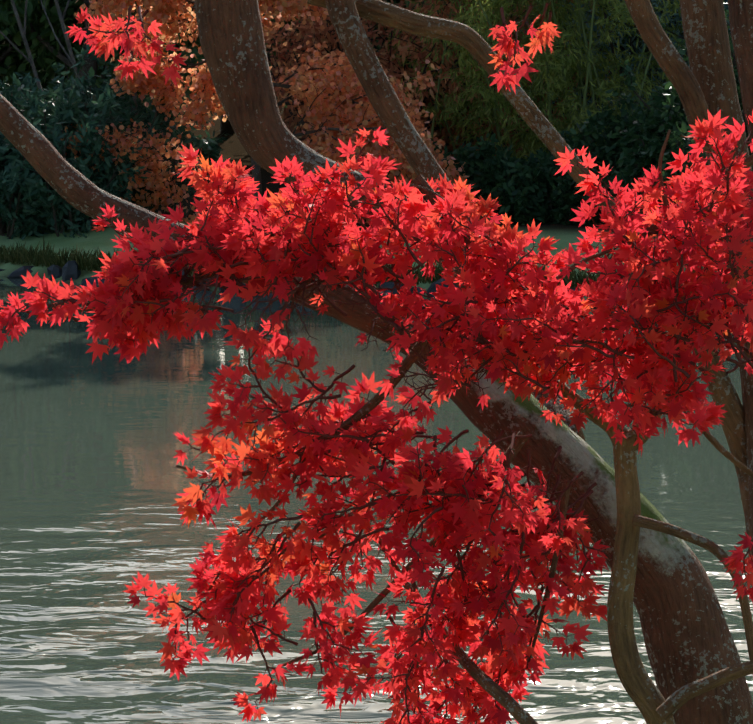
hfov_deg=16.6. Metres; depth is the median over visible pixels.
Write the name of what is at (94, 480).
pond water
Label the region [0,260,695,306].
shore edging stones
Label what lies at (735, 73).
camellia shrub
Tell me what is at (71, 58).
bare sapling
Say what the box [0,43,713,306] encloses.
ground
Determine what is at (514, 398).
japanese maple
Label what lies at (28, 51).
bare sapling
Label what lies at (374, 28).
woodland evergreen
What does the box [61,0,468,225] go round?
orange autumn maple
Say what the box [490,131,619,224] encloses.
camellia shrub
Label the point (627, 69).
camellia shrub
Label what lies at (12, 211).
rhododendron
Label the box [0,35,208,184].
rhododendron
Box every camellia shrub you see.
[367,139,451,201]
[433,133,517,222]
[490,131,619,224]
[551,101,660,224]
[592,101,687,234]
[594,92,669,147]
[606,3,747,133]
[654,40,752,261]
[734,69,745,125]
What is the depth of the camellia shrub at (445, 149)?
31.22 m
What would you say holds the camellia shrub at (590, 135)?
on the ground
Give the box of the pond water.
[0,276,752,723]
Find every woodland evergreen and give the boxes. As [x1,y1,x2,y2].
[0,0,78,93]
[0,0,214,133]
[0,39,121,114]
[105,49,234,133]
[108,0,453,107]
[414,0,734,135]
[558,0,681,57]
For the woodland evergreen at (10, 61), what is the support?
on the ground
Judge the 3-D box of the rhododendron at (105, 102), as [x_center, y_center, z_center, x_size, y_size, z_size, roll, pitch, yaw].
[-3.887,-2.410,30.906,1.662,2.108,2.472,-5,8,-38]
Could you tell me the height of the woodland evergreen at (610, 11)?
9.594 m
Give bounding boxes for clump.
[304,0,609,158]
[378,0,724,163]
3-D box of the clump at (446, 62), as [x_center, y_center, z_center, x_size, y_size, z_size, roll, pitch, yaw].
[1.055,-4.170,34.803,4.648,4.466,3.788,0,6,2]
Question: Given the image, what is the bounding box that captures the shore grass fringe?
[0,237,727,294]
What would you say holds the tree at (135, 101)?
on the ground
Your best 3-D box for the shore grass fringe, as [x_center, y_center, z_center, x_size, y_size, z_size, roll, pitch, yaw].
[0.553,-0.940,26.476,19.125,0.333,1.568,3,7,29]
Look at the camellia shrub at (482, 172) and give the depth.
30.46 m
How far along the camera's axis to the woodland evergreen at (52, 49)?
40.02 m
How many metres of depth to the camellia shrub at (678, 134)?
26.78 m
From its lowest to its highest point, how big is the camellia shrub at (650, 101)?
1.631 m
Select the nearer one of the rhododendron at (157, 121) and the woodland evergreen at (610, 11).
the rhododendron at (157, 121)
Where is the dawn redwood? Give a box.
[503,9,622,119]
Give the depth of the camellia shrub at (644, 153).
28.29 m
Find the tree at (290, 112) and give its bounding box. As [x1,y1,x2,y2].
[192,0,527,190]
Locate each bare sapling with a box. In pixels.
[0,0,47,107]
[38,0,79,78]
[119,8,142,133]
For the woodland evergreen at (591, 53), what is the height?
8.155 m
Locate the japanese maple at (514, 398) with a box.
[0,0,752,723]
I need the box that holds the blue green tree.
[502,0,734,125]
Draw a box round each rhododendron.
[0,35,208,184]
[0,72,67,239]
[0,73,151,237]
[43,72,232,223]

